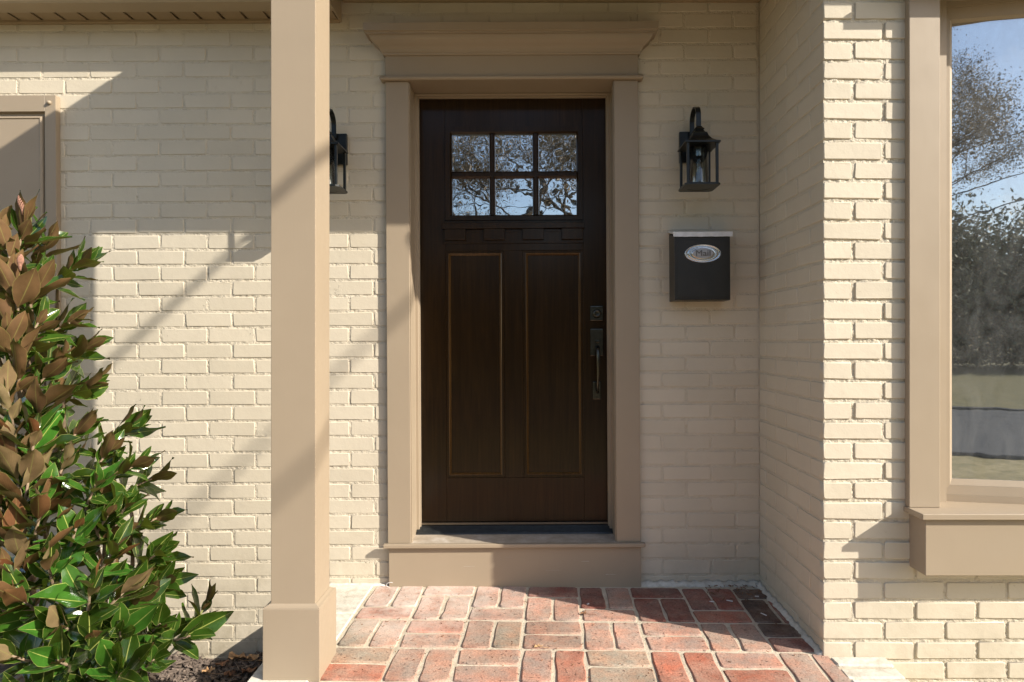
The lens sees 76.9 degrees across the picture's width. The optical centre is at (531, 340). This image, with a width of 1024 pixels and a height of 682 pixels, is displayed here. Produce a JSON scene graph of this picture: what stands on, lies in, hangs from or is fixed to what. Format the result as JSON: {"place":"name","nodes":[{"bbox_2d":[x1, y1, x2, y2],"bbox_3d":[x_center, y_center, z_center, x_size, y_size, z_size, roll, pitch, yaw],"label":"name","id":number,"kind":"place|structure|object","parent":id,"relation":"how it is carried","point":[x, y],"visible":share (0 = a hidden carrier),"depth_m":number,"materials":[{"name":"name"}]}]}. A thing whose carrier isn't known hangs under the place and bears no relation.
{"place":"outdoors","nodes":[
{"label":"outdoors","id":0,"kind":"place"},
{"bbox_2d":[344,584,802,677],"bbox_3d":[0.160,1.109,2.528,1.720,0.019,0.795,0,0,0],"label":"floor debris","id":1,"kind":"object","parent":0,"point":[625,622],"visible":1,"depth_m":2.58,"materials":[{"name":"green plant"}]},
{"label":"ground","id":2,"kind":"structure","parent":0,"visible":0},
{"bbox_2d":[0,654,262,681],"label":"mulch bed","id":3,"kind":"object","parent":2,"relation":"on","point":[152,676],"visible":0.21,"depth_m":2.82,"materials":[{"name":"brown soil"}]},
{"bbox_2d":[0,189,233,681],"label":"magnolia shrub","id":4,"kind":"object","parent":3,"relation":"on","point":[101,639],"visible":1,"depth_m":2.17,"materials":[{"name":"green plant"}]},
{"bbox_2d":[147,651,262,681],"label":"mulch chips","id":5,"kind":"object","parent":3,"relation":"on","point":[196,674],"visible":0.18,"depth_m":2.80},
{"bbox_2d":[202,666,214,673],"bbox_3d":[-1.371,1.409,2.758,0.087,0.021,0.033,0,0,0],"label":"fallen leaf","id":6,"kind":"object","parent":5,"relation":"on","point":[208,670],"visible":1,"depth_m":2.76,"materials":[{"name":"brown plant"}]},
{"bbox_2d":[215,659,235,666],"bbox_3d":[-1.335,1.408,2.818,0.097,0.020,0.038,0,0,0],"label":"fallen leaf","id":7,"kind":"object","parent":5,"relation":"on","point":[221,663],"visible":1,"depth_m":2.81,"materials":[{"name":"brown plant"}]},
{"bbox_2d":[224,670,235,675],"bbox_3d":[-1.268,1.411,2.738,0.075,0.018,0.028,0,0,0],"label":"fallen leaf","id":8,"kind":"object","parent":5,"relation":"on","point":[232,672],"visible":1,"depth_m":2.74,"materials":[{"name":"brown plant"}]},
{"bbox_2d":[228,651,251,660],"bbox_3d":[-1.288,1.398,2.860,0.113,0.028,0.047,0,0,0],"label":"fallen leaf","id":9,"kind":"object","parent":5,"relation":"on","point":[232,655],"visible":1,"depth_m":2.86,"materials":[{"name":"brown plant"}]},
{"bbox_2d":[241,667,256,672],"bbox_3d":[-1.195,1.409,2.763,0.102,0.024,0.040,0,0,0],"label":"fallen leaf","id":10,"kind":"object","parent":5,"relation":"on","point":[248,669],"visible":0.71,"depth_m":2.76,"materials":[{"name":"brown plant"}]},
{"bbox_2d":[246,654,262,660],"bbox_3d":[-1.217,1.397,2.843,0.089,0.021,0.030,0,0,8],"label":"fallen leaf","id":11,"kind":"object","parent":5,"relation":"on","point":[252,656],"visible":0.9,"depth_m":2.85,"materials":[{"name":"brown plant"}]},
{"bbox_2d":[0,0,759,660],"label":"brick wall","id":12,"kind":"structure","parent":2,"relation":"on","point":[166,160],"depth_m":2.93,"materials":[{"name":"beige brick"}]},
{"bbox_2d":[0,95,61,453],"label":"window shutter","id":13,"kind":"object","parent":12,"relation":"attached to","point":[30,165],"depth_m":2.91,"materials":[{"name":"beige paint"}]},
{"bbox_2d":[0,0,340,24],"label":"roof eave","id":14,"kind":"object","parent":12,"relation":"attached to","point":[60,12],"visible":0.87,"depth_m":2.84,"materials":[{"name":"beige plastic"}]},
{"bbox_2d":[329,109,347,193],"bbox_3d":[-0.885,-0.834,2.814,0.149,0.367,0.222,0,0,0],"label":"wall lantern","id":15,"kind":"object","parent":12,"relation":"attached to","point":[338,149],"depth_m":2.83,"materials":[{"name":"black metal"}]},
{"bbox_2d":[363,21,658,586],"bbox_3d":[-0.082,-0.142,2.978,1.298,2.518,0.304,0,0,0],"label":"door surround","id":16,"kind":"object","parent":12,"relation":"attached to","point":[504,60],"visible":1,"depth_m":2.90,"materials":[{"name":"beige paint"}]},
{"bbox_2d":[419,98,607,521],"bbox_3d":[-0.084,-0.148,3.069,0.891,2.021,0.102,0,0,0],"label":"front door","id":17,"kind":"structure","parent":16,"relation":"in","point":[512,233],"depth_m":3.08,"materials":[{"name":"brown wood"}]},
{"bbox_2d":[343,0,760,2],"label":"porch roof","id":18,"kind":"structure","parent":12,"relation":"on","point":[551,1],"depth_m":2.91,"materials":[{"name":"beige plastic"}]},
{"bbox_2d":[677,107,720,191],"bbox_3d":[0.722,-0.843,2.814,0.149,0.367,0.222,0,0,0],"label":"wall lantern","id":19,"kind":"object","parent":12,"relation":"attached to","point":[696,142],"depth_m":2.76,"materials":[{"name":"black metal"}]},
{"bbox_2d":[668,231,732,301],"bbox_3d":[0.751,-0.337,2.866,0.259,0.320,0.119,0,0,0],"label":"mailbox","id":20,"kind":"object","parent":12,"relation":"attached to","point":[699,266],"visible":1,"depth_m":2.81,"materials":[{"name":"black paint"}]},
{"bbox_2d":[247,579,908,681],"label":"porch floor","id":21,"kind":"structure","parent":2,"relation":"on","point":[724,630],"depth_m":2.42,"materials":[{"name":"brick"}]},
{"bbox_2d":[263,0,335,681],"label":"porch column","id":22,"kind":"structure","parent":21,"relation":"on","point":[299,625],"depth_m":2.14,"materials":[{"name":"beige paint"}]},
{"bbox_2d":[759,0,828,650],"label":"brick wall","id":23,"kind":"structure","parent":21,"relation":"on","point":[791,139],"depth_m":2.56,"materials":[{"name":"beige brick"}]},
{"bbox_2d":[819,0,1023,681],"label":"brick wall","id":24,"kind":"structure","parent":2,"relation":"on","point":[880,595],"depth_m":2.29,"materials":[{"name":"beige brick"}]},
{"bbox_2d":[904,0,1023,575],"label":"bay window","id":25,"kind":"structure","parent":24,"relation":"attached to","point":[964,284],"depth_m":2.33,"materials":[{"name":"beige paint"}]},
{"bbox_2d":[947,0,1023,503],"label":"window frame","id":26,"kind":"structure","parent":25,"relation":"in","point":[950,497],"depth_m":2.33,"materials":[{"name":"beige paint"}]}
]}

